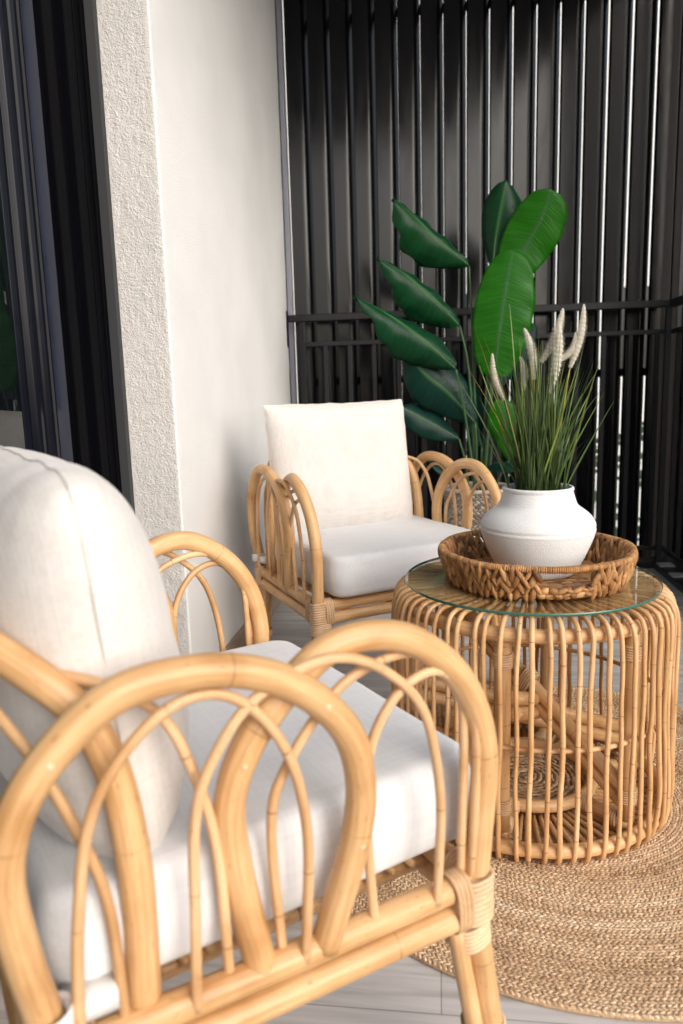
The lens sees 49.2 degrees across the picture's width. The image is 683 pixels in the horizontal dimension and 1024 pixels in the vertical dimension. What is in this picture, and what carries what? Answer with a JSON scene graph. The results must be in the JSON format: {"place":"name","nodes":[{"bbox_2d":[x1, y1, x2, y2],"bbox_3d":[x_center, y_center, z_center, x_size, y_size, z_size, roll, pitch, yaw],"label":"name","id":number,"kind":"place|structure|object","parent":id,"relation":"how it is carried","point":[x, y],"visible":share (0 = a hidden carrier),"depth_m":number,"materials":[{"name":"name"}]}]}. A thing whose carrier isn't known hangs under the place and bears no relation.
{"place":"outdoors","nodes":[
{"label":"outdoors","id":0,"kind":"place"},
{"bbox_2d":[0,568,682,1023],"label":"balcony floor","id":1,"kind":"structure","parent":0,"point":[408,990],"depth_m":1.20,"materials":[{"name":"grey wood"}]},
{"bbox_2d":[0,0,134,512],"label":"sliding door","id":2,"kind":"structure","parent":1,"relation":"on","point":[62,387],"depth_m":1.75,"materials":[{"name":"grey"}]},
{"bbox_2d":[96,0,291,654],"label":"rendered wall","id":3,"kind":"structure","parent":1,"relation":"on","point":[191,97],"depth_m":2.24,"materials":[{"name":"white paint"}]},
{"bbox_2d":[0,531,505,1023],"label":"rattan armchair","id":4,"kind":"object","parent":1,"relation":"on","point":[450,902],"visible":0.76,"depth_m":0.74,"materials":[{"name":"wicker"}]},
{"bbox_2d":[0,640,469,1023],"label":"seat cushion","id":5,"kind":"object","parent":4,"relation":"on","point":[404,828],"visible":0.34,"depth_m":0.82,"materials":[{"name":"white fabric"}]},
{"bbox_2d":[0,446,188,859],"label":"back cushion","id":6,"kind":"object","parent":5,"relation":"on","point":[82,588],"visible":0.74,"depth_m":0.69,"materials":[{"name":"fabric"}]},
{"bbox_2d":[247,451,505,667],"bbox_3d":[0.094,0.167,2.388,0.668,0.768,0.628,-6,11,-26],"label":"rattan armchair","id":7,"kind":"object","parent":1,"relation":"on","point":[278,578],"visible":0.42,"depth_m":2.25,"materials":[{"name":"wicker"}]},
{"bbox_2d":[252,515,482,597],"bbox_3d":[0.103,0.115,2.357,0.629,0.124,0.556,-6,11,-26],"label":"seat cushion","id":8,"kind":"object","parent":7,"relation":"on","point":[363,559],"visible":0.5,"depth_m":2.11,"materials":[{"name":"white fabric"}]},
{"bbox_2d":[263,399,412,532],"bbox_3d":[0.002,-0.148,2.457,0.511,0.431,0.166,-6,3,-26],"label":"back cushion","id":9,"kind":"object","parent":8,"relation":"on","point":[347,463],"visible":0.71,"depth_m":2.38,"materials":[{"name":"fabric"}]},
{"bbox_2d":[444,481,505,529],"bbox_3d":[0.619,0.122,3.380,0.315,0.488,0.314,0,10,7],"label":"planter basket","id":10,"kind":"object","parent":1,"relation":"on","point":[479,511],"visible":0.1,"depth_m":3.23,"materials":[{"name":"beige wicker"}]},
{"bbox_2d":[353,180,566,489],"bbox_3d":[0.506,-0.623,3.121,0.896,1.531,0.400,-7,11,-27],"label":"bird of paradise","id":11,"kind":"object","parent":10,"relation":"in","point":[520,239],"visible":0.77,"depth_m":3.13,"materials":[{"name":"green plant"}]},
{"bbox_2d":[276,0,682,555],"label":"louvre screen","id":12,"kind":"object","parent":1,"relation":"on","point":[356,166],"visible":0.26,"depth_m":3.64,"materials":[{"name":"black metal"}]},
{"bbox_2d":[288,295,682,592],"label":"balcony railing","id":13,"kind":"object","parent":1,"relation":"on","point":[668,566],"visible":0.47,"depth_m":3.64,"materials":[{"name":"black metal"}]},
{"bbox_2d":[351,684,682,1021],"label":"round rug","id":14,"kind":"object","parent":1,"relation":"on","point":[594,936],"visible":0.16,"depth_m":1.30,"materials":[{"name":"wicker"}]},
{"bbox_2d":[391,557,680,865],"bbox_3d":[0.424,0.393,1.705,0.632,0.505,0.630,0,10,7],"label":"side table","id":15,"kind":"object","parent":14,"relation":"on","point":[608,794],"visible":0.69,"depth_m":1.48,"materials":[{"name":"wicker"}]},
{"bbox_2d":[437,529,637,602],"bbox_3d":[0.429,0.110,1.653,0.428,0.084,0.429,-2,10,-1],"label":"woven tray","id":16,"kind":"object","parent":15,"relation":"on","point":[606,567],"visible":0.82,"depth_m":1.51,"materials":[{"name":"wicker"}]},
{"bbox_2d":[480,483,596,580],"bbox_3d":[0.432,0.039,1.646,0.248,0.194,0.248,0,10,7],"label":"vase","id":17,"kind":"object","parent":16,"relation":"in","point":[553,528],"visible":0.86,"depth_m":1.56,"materials":[{"name":"ceramic"}]},
{"bbox_2d":[459,303,612,490],"bbox_3d":[0.435,-0.238,1.615,0.255,0.422,0.265,-6,11,-24],"label":"grass arrangement","id":18,"kind":"object","parent":17,"relation":"in","point":[539,465],"depth_m":1.59,"materials":[{"name":"green plant"}]},
{"bbox_2d":[672,211,682,558],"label":"side louvre screen","id":19,"kind":"object","parent":1,"relation":"on","point":[680,317],"visible":0.07,"depth_m":3.70,"materials":[{"name":"black metal"}]},
{"bbox_2d":[282,0,659,544],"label":"opposite building","id":20,"kind":"structure","parent":0,"point":[557,192],"depth_m":14.70,"materials":[{"name":"grey"}]},
{"bbox_2d":[466,294,466,372],"bbox_3d":[3.060,-3.665,15.307,1.400,1.600,0.057,0,10,7],"label":"window","id":21,"kind":"structure","parent":20,"relation":"in","point":[466,294],"depth_m":15.33,"materials":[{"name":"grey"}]},
{"bbox_2d":[621,286,648,367],"bbox_3d":[6.134,-3.687,14.910,1.400,1.600,0.057,0,10,7],"label":"window","id":22,"kind":"structure","parent":20,"relation":"in","point":[647,286],"depth_m":14.93,"materials":[{"name":"grey"}]},
{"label":"ground","id":23,"kind":"structure","parent":0,"visible":0},
{"bbox_2d":[466,422,643,550],"bbox_3d":[2.912,0.370,10.934,21.196,4.003,1.467,0,10,7],"label":"hedge","id":24,"kind":"object","parent":23,"relation":"on","point":[617,477],"depth_m":10.38,"materials":[{"name":"green plant"}]}
]}

